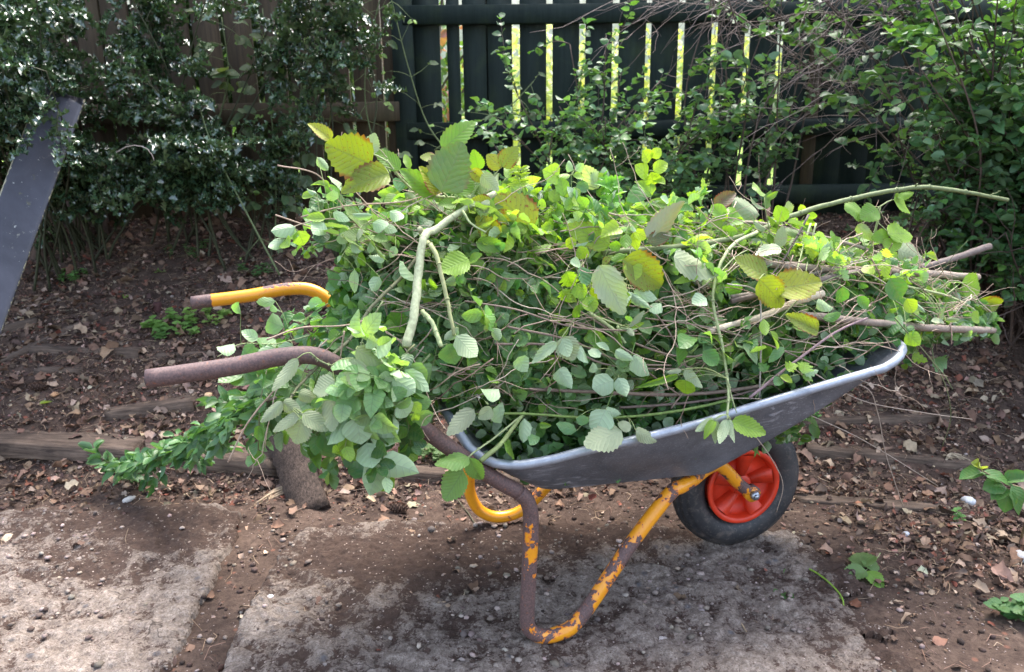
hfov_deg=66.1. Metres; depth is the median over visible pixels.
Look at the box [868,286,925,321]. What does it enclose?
snowberry cutting
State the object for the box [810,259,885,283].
curly twig
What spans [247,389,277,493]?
curly twig
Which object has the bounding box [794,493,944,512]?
timber plank
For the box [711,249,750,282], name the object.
curly twig
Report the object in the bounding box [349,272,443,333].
curly twig
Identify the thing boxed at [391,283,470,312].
curly twig
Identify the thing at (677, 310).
curly twig
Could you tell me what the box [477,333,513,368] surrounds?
snowberry cutting
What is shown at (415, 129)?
bramble vine
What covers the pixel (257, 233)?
bramble vine
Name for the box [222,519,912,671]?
paving slab
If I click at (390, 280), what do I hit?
curly twig
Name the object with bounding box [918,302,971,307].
curly twig
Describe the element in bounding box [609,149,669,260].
curly twig
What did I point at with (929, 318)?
snowberry cutting
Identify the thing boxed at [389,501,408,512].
pine cone
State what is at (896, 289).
snowberry spray
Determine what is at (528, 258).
curly twig
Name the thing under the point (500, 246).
snowberry cutting
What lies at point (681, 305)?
curly twig
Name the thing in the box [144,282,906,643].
wheelbarrow
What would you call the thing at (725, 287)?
curly twig
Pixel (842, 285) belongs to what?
curly twig
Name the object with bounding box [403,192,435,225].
bramble sprig
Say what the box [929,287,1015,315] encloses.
curly twig
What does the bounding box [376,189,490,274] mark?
curly twig
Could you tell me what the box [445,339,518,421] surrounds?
curly twig
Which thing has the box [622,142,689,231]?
curly twig
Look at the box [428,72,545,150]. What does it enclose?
bramble vine
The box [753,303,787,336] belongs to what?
snowberry cutting
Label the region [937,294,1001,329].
curly twig
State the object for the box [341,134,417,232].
curly twig
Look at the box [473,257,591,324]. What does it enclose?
curly twig
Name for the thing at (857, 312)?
curly twig
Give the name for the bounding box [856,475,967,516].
ground twig
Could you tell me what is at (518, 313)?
pale cutting
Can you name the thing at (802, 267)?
cut stick
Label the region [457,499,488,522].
ground twig
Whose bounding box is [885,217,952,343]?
curly twig
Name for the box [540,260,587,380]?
curly twig
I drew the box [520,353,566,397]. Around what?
snowberry cutting
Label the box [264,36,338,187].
bramble vine
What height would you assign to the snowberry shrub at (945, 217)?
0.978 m
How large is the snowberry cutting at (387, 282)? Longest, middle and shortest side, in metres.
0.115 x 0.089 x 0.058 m
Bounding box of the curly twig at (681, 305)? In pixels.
[661,280,737,315]
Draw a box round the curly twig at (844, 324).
[784,295,887,361]
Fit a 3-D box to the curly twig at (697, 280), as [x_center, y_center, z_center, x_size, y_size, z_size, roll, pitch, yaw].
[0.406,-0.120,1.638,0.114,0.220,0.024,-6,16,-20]
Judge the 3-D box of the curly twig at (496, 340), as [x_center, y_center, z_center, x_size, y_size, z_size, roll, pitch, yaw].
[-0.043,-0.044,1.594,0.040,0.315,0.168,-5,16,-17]
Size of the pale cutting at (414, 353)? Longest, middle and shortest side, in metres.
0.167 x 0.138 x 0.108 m
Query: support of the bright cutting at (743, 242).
on the packed greenery
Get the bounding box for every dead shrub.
[530,0,997,296]
[933,188,1023,350]
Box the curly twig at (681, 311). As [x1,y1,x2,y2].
[616,295,724,331]
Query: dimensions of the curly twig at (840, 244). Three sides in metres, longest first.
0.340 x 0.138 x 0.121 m
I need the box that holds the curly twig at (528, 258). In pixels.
[507,237,561,271]
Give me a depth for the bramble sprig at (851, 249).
1.96 m
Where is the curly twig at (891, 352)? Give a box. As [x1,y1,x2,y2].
[872,327,902,397]
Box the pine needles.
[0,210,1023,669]
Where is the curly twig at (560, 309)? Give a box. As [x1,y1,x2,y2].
[521,254,597,367]
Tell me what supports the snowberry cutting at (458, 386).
on the packed greenery
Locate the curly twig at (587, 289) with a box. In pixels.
[562,213,621,333]
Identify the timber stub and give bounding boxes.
[269,432,330,509]
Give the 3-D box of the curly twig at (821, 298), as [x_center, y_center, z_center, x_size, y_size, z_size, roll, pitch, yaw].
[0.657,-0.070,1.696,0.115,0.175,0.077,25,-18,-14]
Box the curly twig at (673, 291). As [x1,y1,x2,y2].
[655,269,708,389]
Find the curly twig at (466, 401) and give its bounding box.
[434,359,530,413]
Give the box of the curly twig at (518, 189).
[469,159,564,234]
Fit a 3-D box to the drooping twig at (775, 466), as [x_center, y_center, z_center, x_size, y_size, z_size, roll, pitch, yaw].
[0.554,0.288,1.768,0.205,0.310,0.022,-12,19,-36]
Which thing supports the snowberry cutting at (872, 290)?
on the packed greenery
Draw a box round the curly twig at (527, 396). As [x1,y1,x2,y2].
[446,381,556,434]
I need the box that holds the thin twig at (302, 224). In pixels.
[275,214,368,240]
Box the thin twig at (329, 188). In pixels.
[277,165,416,251]
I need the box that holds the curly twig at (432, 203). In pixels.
[380,149,467,240]
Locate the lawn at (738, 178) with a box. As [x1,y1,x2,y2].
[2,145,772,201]
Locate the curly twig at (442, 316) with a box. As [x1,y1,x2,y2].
[379,290,503,355]
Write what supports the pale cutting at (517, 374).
on the packed greenery
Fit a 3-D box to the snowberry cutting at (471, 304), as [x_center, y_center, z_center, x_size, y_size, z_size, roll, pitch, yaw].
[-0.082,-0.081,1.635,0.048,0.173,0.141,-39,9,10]
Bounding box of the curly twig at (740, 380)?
[689,364,785,396]
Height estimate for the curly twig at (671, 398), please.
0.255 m
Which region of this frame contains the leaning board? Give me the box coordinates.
[0,85,84,336]
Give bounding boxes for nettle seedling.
[58,268,87,284]
[140,307,199,337]
[152,323,169,341]
[164,239,208,257]
[181,307,232,324]
[236,262,272,277]
[421,443,445,461]
[805,410,821,420]
[952,507,965,526]
[983,593,1023,621]
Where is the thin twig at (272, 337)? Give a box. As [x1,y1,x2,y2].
[267,321,361,339]
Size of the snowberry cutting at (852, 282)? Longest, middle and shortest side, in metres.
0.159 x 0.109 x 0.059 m
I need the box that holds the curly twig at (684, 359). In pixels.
[644,338,702,376]
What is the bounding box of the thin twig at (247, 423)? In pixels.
[227,339,326,462]
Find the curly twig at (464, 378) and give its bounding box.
[431,358,493,402]
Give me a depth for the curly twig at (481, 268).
1.55 m
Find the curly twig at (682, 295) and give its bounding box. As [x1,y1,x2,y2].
[656,255,716,325]
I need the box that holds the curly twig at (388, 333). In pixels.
[385,307,445,428]
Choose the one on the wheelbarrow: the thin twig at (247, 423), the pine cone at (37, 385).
the thin twig at (247, 423)
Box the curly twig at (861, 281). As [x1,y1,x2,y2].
[827,279,884,285]
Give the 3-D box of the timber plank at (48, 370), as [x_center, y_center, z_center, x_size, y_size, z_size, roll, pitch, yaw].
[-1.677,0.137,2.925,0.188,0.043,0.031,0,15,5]
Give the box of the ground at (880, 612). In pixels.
[0,202,1023,671]
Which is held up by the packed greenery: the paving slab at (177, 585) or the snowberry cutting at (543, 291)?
the snowberry cutting at (543, 291)
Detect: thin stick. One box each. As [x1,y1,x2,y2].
[464,300,636,331]
[495,343,683,370]
[507,326,671,365]
[538,313,679,395]
[581,311,731,357]
[645,317,817,365]
[648,304,686,408]
[727,283,761,398]
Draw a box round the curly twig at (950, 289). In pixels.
[911,277,993,313]
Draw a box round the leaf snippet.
[773,569,793,598]
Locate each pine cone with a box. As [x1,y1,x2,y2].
[2,379,19,387]
[29,381,48,391]
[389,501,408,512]
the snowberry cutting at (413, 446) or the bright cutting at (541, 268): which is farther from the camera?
the bright cutting at (541, 268)
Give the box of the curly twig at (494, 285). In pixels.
[473,277,510,309]
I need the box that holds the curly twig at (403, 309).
[399,291,411,329]
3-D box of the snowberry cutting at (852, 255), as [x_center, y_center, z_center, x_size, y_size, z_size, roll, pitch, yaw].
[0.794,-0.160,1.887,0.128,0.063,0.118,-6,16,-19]
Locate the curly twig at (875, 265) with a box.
[824,248,945,275]
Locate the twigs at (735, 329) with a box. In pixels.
[293,176,959,435]
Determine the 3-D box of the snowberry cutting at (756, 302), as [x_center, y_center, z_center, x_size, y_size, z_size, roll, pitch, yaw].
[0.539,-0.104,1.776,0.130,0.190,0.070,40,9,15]
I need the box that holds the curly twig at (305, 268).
[275,258,334,276]
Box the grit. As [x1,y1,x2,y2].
[0,294,1023,671]
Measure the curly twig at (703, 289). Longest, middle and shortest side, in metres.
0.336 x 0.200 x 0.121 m
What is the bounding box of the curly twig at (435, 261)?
[359,227,509,281]
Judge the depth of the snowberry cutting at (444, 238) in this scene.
1.61 m
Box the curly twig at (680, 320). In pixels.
[631,315,726,345]
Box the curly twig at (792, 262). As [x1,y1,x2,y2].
[766,256,849,284]
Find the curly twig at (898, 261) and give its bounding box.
[860,228,933,282]
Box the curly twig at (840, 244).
[809,233,862,272]
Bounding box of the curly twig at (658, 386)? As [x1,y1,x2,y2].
[630,361,687,397]
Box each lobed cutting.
[537,257,597,302]
[540,205,553,243]
[605,211,646,221]
[631,200,661,218]
[668,177,707,225]
[673,211,705,237]
[681,216,720,228]
[684,221,747,245]
[707,222,733,269]
[710,245,742,278]
[729,253,756,302]
[791,237,848,280]
[833,242,841,253]
[860,254,886,293]
[866,248,898,283]
[892,252,911,263]
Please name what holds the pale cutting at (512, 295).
on the packed greenery
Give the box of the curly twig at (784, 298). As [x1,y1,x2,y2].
[728,255,795,336]
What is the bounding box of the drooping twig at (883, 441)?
[817,382,903,507]
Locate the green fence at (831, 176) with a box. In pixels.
[390,0,1023,217]
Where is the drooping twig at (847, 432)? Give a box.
[730,397,937,485]
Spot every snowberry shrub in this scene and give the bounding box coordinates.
[461,0,734,209]
[521,65,757,215]
[663,0,876,221]
[794,0,1023,347]
[845,60,1023,284]
[932,0,1023,266]
[962,141,1023,307]
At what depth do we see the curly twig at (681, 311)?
1.61 m
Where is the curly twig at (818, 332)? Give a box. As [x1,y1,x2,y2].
[736,298,868,366]
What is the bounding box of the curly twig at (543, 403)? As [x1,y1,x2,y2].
[525,391,560,414]
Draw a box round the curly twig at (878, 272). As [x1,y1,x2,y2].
[871,258,880,301]
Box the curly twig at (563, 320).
[514,286,665,374]
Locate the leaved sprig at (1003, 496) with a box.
[959,458,1023,540]
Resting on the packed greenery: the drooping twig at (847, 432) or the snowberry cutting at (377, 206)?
the snowberry cutting at (377, 206)
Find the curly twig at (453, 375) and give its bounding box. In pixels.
[346,346,510,411]
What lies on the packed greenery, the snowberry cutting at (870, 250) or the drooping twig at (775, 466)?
the snowberry cutting at (870, 250)
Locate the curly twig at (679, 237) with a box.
[637,224,722,256]
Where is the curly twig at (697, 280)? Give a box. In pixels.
[682,227,720,324]
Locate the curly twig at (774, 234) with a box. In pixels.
[749,208,801,257]
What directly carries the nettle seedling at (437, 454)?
on the ground at (880, 612)
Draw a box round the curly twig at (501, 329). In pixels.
[474,314,528,341]
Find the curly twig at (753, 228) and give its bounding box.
[691,217,829,275]
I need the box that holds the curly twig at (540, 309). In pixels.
[490,278,600,339]
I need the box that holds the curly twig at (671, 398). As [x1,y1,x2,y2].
[625,363,704,434]
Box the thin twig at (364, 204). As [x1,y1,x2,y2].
[301,196,421,217]
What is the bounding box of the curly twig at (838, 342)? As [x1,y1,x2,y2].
[793,335,864,343]
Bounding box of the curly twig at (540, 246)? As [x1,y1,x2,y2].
[498,221,579,272]
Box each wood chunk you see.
[50,392,59,396]
[204,392,211,396]
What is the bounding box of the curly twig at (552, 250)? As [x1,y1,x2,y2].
[535,248,576,253]
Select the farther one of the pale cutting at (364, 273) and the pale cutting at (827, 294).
the pale cutting at (827, 294)
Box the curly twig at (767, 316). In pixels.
[723,304,806,344]
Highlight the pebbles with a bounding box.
[2,509,896,671]
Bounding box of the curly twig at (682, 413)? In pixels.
[667,396,688,437]
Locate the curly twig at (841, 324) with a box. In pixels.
[783,304,869,355]
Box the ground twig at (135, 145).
[116,144,153,159]
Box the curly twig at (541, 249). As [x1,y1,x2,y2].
[510,248,575,257]
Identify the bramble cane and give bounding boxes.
[260,257,415,443]
[308,122,458,199]
[402,191,496,364]
[420,120,518,197]
[435,399,731,501]
[438,191,538,275]
[555,220,697,360]
[601,183,1008,255]
[635,230,768,443]
[645,201,693,246]
[674,214,821,335]
[713,190,1003,323]
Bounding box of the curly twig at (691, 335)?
[657,331,727,344]
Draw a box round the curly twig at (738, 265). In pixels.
[703,212,781,288]
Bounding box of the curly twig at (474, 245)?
[431,235,510,259]
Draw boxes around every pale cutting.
[218,337,307,397]
[260,393,298,451]
[296,344,365,418]
[300,364,327,408]
[300,443,308,457]
[304,371,334,456]
[305,338,359,405]
[315,356,427,422]
[317,350,373,420]
[327,359,350,381]
[336,294,378,341]
[337,221,381,284]
[344,255,388,276]
[347,309,409,380]
[354,357,411,439]
[360,242,397,293]
[370,353,433,442]
[377,244,404,272]
[381,295,431,331]
[384,391,399,418]
[396,243,452,280]
[397,339,426,397]
[411,262,437,292]
[416,295,468,354]
[423,245,455,293]
[425,359,476,408]
[431,268,450,278]
[433,238,474,278]
[438,301,463,320]
[443,291,483,334]
[445,358,483,385]
[461,255,505,298]
[462,305,517,349]
[473,338,531,389]
[478,301,501,351]
[480,285,521,322]
[484,241,561,307]
[485,244,527,272]
[493,297,514,328]
[496,366,546,406]
[501,322,538,360]
[502,274,545,310]
[506,240,548,301]
[510,293,553,326]
[512,324,552,389]
[524,395,582,423]
[552,361,591,406]
[554,289,601,322]
[573,334,630,380]
[576,241,603,269]
[587,308,641,355]
[603,303,663,341]
[653,281,691,328]
[664,307,725,372]
[671,284,705,343]
[676,333,757,364]
[677,335,729,380]
[683,285,717,314]
[752,324,815,351]
[784,298,806,326]
[808,271,838,311]
[815,248,849,294]
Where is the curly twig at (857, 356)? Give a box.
[824,342,888,374]
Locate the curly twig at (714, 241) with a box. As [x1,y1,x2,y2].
[687,226,742,255]
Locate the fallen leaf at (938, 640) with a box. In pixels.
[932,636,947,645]
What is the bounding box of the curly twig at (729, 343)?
[689,309,754,388]
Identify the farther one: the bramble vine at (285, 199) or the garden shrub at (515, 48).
the garden shrub at (515, 48)
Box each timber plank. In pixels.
[0,312,102,364]
[0,429,144,461]
[2,317,37,333]
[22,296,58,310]
[28,343,146,358]
[33,366,82,374]
[104,393,197,420]
[140,438,276,476]
[156,351,206,357]
[399,464,522,484]
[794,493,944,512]
[799,412,949,426]
[805,441,981,469]
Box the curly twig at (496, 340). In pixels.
[487,256,511,396]
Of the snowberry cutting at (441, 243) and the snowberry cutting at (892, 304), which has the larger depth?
the snowberry cutting at (892, 304)
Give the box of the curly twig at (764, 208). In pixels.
[729,176,808,235]
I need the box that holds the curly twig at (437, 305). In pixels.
[406,291,456,318]
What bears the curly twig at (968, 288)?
on the packed greenery
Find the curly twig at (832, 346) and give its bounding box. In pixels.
[785,338,888,356]
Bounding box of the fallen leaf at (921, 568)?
[917,565,927,573]
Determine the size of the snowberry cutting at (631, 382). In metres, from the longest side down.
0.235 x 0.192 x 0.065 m
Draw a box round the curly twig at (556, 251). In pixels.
[533,236,577,266]
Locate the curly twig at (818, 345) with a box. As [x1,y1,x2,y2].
[756,322,866,364]
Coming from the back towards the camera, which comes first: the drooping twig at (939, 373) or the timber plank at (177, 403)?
the timber plank at (177, 403)
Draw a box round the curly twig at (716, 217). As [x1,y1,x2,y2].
[672,203,759,237]
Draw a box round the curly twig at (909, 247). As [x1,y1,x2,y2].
[881,213,932,264]
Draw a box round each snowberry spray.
[217,297,309,356]
[268,157,417,292]
[327,369,428,495]
[480,338,648,444]
[542,161,599,191]
[558,219,711,349]
[627,147,667,202]
[676,252,947,371]
[755,361,818,397]
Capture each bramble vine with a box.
[180,86,282,274]
[181,8,255,137]
[232,8,302,238]
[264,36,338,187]
[298,2,361,141]
[330,0,412,192]
[358,0,445,148]
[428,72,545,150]
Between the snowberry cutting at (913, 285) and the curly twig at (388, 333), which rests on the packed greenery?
the snowberry cutting at (913, 285)
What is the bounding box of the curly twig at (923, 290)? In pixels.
[909,280,940,323]
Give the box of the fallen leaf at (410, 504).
[406,501,420,507]
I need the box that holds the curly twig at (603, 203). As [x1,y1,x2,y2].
[568,154,646,236]
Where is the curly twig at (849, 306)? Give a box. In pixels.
[830,277,875,333]
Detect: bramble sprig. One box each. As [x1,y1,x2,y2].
[319,206,399,261]
[365,231,400,273]
[378,174,439,207]
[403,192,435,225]
[411,182,487,237]
[415,240,472,271]
[451,196,507,221]
[452,213,484,259]
[495,168,520,191]
[498,234,552,266]
[503,221,554,254]
[509,263,538,275]
[524,194,545,216]
[559,286,627,317]
[610,217,638,240]
[620,200,659,210]
[635,302,673,340]
[646,193,688,224]
[664,226,706,261]
[737,233,765,248]
[750,182,806,260]
[772,238,810,263]
[775,304,815,326]
[816,232,855,254]
[830,231,853,260]
[847,233,878,255]
[848,236,870,254]
[856,260,891,300]
[911,274,943,312]
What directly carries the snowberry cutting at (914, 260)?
on the packed greenery
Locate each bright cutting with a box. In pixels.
[366,204,385,211]
[367,198,425,214]
[425,222,477,249]
[461,195,498,222]
[467,228,505,262]
[468,209,529,252]
[508,219,556,250]
[509,176,547,200]
[521,288,548,310]
[523,244,556,273]
[537,177,580,225]
[537,196,577,225]
[541,209,568,264]
[542,185,550,200]
[551,246,560,257]
[558,269,590,306]
[561,207,620,266]
[566,258,619,273]
[567,211,595,248]
[613,210,637,220]
[617,219,644,238]
[673,233,713,261]
[698,276,735,291]
[705,203,744,254]
[716,278,735,314]
[719,224,766,261]
[733,227,759,254]
[740,219,763,228]
[779,204,816,230]
[787,235,818,271]
[795,231,825,246]
[803,232,833,265]
[815,255,850,265]
[830,236,865,257]
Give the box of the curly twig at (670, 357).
[636,329,703,376]
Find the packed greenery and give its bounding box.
[325,242,1004,485]
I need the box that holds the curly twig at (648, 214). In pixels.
[609,190,708,229]
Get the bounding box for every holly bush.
[0,0,110,268]
[0,0,129,291]
[0,121,214,260]
[41,8,239,270]
[68,0,373,252]
[108,98,318,262]
[257,0,407,257]
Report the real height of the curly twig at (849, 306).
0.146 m
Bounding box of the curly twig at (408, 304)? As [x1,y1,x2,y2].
[365,296,460,328]
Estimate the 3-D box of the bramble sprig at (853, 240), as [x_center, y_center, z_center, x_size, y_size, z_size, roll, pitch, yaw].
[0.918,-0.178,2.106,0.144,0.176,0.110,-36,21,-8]
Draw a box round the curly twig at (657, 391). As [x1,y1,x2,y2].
[641,387,674,404]
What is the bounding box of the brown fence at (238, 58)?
[0,0,399,223]
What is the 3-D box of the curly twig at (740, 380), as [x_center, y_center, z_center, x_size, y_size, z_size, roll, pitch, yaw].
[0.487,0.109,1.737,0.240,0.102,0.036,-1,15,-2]
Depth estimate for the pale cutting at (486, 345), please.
1.60 m
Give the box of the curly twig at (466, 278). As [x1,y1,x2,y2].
[425,270,513,297]
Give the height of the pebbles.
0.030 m
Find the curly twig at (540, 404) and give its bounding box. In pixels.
[485,388,575,408]
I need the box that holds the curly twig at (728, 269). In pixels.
[682,241,752,326]
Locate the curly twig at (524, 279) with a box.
[504,266,548,297]
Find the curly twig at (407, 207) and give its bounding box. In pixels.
[360,169,475,243]
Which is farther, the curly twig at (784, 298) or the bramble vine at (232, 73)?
the bramble vine at (232, 73)
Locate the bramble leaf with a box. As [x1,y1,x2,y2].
[844,552,884,587]
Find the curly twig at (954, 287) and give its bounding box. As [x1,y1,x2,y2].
[950,262,967,314]
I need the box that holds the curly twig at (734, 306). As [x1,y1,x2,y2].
[712,298,757,320]
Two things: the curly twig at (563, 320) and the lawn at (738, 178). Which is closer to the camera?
the curly twig at (563, 320)
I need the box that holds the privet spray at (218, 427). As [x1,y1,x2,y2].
[78,385,298,497]
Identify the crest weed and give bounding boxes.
[506,165,530,192]
[594,175,624,207]
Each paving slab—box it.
[0,502,241,671]
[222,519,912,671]
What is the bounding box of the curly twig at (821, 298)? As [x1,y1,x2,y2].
[793,265,835,337]
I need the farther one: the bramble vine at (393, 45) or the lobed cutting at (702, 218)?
the bramble vine at (393, 45)
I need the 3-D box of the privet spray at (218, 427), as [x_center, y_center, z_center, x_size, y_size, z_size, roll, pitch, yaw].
[-0.839,0.295,2.074,0.258,0.643,1.243,-15,20,-42]
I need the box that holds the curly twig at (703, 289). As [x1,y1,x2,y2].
[653,251,757,315]
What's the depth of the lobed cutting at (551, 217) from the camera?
1.72 m
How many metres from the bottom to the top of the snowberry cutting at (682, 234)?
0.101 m
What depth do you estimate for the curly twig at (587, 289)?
1.59 m
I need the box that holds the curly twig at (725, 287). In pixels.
[691,281,754,293]
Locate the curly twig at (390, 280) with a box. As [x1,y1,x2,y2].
[378,254,404,313]
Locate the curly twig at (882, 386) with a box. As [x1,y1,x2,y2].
[839,365,924,409]
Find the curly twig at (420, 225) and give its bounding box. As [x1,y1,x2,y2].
[387,224,454,242]
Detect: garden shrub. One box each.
[158,8,257,134]
[315,0,464,183]
[460,24,618,165]
[611,23,781,161]
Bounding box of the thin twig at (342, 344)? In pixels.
[339,331,344,359]
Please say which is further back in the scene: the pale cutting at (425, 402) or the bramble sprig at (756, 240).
the bramble sprig at (756, 240)
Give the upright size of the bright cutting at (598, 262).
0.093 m
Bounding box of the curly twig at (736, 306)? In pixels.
[691,301,805,319]
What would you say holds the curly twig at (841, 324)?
on the packed greenery
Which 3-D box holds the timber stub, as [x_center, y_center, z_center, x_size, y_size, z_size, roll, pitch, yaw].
[-0.704,0.400,2.540,0.124,0.268,0.447,-9,17,-27]
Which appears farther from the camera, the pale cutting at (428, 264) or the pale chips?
the pale chips
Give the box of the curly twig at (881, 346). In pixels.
[830,313,945,383]
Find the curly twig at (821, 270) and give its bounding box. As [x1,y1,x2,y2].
[771,238,846,288]
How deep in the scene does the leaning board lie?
2.64 m
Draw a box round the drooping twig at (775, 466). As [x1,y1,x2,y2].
[731,408,782,511]
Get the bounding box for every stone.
[961,496,975,505]
[1016,550,1023,562]
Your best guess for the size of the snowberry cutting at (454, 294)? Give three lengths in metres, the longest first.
0.223 x 0.182 x 0.062 m
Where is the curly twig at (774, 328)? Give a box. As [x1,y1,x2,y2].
[720,309,807,355]
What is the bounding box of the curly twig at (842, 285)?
[824,248,873,301]
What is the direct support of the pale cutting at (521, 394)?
on the packed greenery
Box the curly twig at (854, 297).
[841,269,864,306]
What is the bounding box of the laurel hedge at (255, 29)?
[1,0,443,203]
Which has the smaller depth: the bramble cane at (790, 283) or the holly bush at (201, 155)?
the bramble cane at (790, 283)
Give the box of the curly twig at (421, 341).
[409,328,431,353]
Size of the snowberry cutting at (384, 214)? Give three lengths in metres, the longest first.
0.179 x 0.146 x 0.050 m
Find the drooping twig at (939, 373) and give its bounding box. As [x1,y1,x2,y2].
[894,318,950,446]
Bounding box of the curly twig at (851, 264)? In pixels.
[820,255,883,275]
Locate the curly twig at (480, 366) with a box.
[447,360,509,375]
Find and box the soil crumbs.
[0,325,1023,671]
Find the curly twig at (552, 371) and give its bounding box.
[547,351,555,395]
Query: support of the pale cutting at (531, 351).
on the packed greenery
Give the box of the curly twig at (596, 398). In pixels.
[566,381,639,400]
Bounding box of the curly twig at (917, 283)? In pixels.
[898,263,936,304]
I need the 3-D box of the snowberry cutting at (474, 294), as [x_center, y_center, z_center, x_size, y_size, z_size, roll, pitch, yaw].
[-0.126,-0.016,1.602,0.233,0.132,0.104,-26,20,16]
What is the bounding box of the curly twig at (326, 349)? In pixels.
[303,336,342,383]
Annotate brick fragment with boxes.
[153,302,162,313]
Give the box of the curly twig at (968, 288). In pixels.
[931,263,991,312]
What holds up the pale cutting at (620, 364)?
on the packed greenery
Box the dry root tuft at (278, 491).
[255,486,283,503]
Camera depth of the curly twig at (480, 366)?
1.56 m
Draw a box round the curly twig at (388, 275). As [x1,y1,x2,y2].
[365,260,410,306]
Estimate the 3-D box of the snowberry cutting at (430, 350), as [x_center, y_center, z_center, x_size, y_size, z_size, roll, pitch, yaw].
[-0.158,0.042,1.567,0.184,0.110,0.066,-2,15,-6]
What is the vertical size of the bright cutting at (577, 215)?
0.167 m
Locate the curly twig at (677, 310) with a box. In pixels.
[627,288,722,318]
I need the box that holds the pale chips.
[8,311,1004,544]
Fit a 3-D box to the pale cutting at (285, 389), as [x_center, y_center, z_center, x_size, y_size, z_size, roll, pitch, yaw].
[-0.475,0.097,1.634,0.245,0.121,0.168,16,44,-25]
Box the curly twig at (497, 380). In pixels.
[435,358,553,398]
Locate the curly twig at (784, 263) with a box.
[696,199,806,275]
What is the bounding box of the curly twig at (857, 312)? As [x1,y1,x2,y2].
[837,284,884,322]
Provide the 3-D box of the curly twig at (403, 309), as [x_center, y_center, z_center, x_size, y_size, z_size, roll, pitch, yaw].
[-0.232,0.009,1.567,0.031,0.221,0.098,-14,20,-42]
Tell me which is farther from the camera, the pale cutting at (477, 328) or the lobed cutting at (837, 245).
the lobed cutting at (837, 245)
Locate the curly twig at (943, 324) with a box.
[923,308,962,351]
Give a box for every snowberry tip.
[245,370,277,466]
[307,431,321,472]
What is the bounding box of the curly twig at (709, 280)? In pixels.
[655,249,782,301]
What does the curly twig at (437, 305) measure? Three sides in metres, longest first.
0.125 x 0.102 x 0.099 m
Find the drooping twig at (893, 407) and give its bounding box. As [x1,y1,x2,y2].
[815,374,972,419]
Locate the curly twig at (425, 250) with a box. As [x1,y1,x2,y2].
[393,222,470,298]
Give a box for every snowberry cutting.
[270,297,327,347]
[275,327,329,373]
[290,240,330,258]
[302,209,332,230]
[302,312,337,351]
[302,443,321,462]
[303,397,356,454]
[304,184,363,228]
[305,200,354,237]
[313,207,358,258]
[318,454,353,489]
[319,298,381,348]
[322,306,420,356]
[325,411,395,490]
[326,267,359,296]
[339,242,358,264]
[341,262,425,283]
[344,212,401,258]
[344,337,359,357]
[359,292,438,346]
[363,196,404,248]
[368,274,396,314]
[371,263,436,299]
[372,344,414,417]
[376,241,411,268]
[384,178,488,258]
[384,206,403,253]
[385,388,426,461]
[387,207,426,259]
[387,330,415,346]
[388,334,435,398]
[392,261,447,307]
[402,300,451,344]
[406,201,441,226]
[407,334,470,367]
[408,228,472,283]
[412,241,448,273]
[415,359,457,370]
[416,292,496,342]
[417,224,462,251]
[426,256,487,290]
[426,361,478,395]
[427,289,503,360]
[429,335,453,343]
[440,325,485,362]
[445,274,501,340]
[450,345,512,400]
[457,280,514,339]
[458,242,523,303]
[462,341,509,388]
[466,281,484,308]
[473,186,517,260]
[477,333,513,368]
[493,221,541,264]
[496,348,515,373]
[509,295,545,321]
[512,267,562,296]
[513,250,591,325]
[516,252,562,304]
[520,276,588,350]
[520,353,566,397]
[523,309,560,371]
[528,393,557,418]
[529,182,570,216]
[529,368,595,427]
[530,329,576,397]
[535,264,561,325]
[538,217,570,250]
[543,230,615,284]
[546,195,573,217]
[551,334,621,371]
[552,214,576,248]
[560,336,638,372]
[564,186,626,248]
[564,309,636,365]
[568,200,598,219]
[576,348,645,380]
[578,367,644,413]
[590,167,642,216]
[592,259,678,299]
[618,241,683,285]
[620,287,649,334]
[621,227,707,264]
[627,281,650,312]
[628,337,671,391]
[642,333,699,379]
[644,242,685,311]
[649,260,693,319]
[651,334,676,375]
[658,282,722,321]
[659,319,696,339]
[661,186,712,226]
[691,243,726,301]
[692,307,766,371]
[696,209,711,220]
[720,231,784,269]
[723,249,757,298]
[725,301,770,351]
[725,310,759,345]
[726,253,778,327]
[728,324,802,374]
[735,312,801,380]
[751,306,774,325]
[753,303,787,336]
[789,290,881,350]
[810,255,866,285]
[812,274,867,307]
[822,284,882,355]
[827,264,863,284]
[838,252,878,286]
[841,304,924,355]
[855,245,902,267]
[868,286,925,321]
[869,259,930,296]
[876,251,917,267]
[879,288,915,314]
[882,305,947,340]
[884,257,918,295]
[895,343,932,369]
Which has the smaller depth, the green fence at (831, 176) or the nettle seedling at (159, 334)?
the nettle seedling at (159, 334)
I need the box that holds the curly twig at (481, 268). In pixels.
[470,254,505,285]
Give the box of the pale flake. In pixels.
[122,496,135,502]
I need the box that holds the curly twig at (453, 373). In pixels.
[429,358,479,390]
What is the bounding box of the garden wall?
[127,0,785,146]
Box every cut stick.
[529,379,787,396]
[619,387,766,408]
[688,217,917,268]
[707,290,824,332]
[730,243,992,303]
[730,257,869,297]
[749,317,867,398]
[764,260,980,279]
[799,311,996,333]
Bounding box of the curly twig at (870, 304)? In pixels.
[830,287,883,322]
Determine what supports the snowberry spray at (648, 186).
attached to the snowberry cutting at (603, 172)
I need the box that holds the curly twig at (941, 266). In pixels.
[930,230,955,295]
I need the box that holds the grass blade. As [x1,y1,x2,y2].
[809,568,843,604]
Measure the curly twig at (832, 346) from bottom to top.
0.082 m

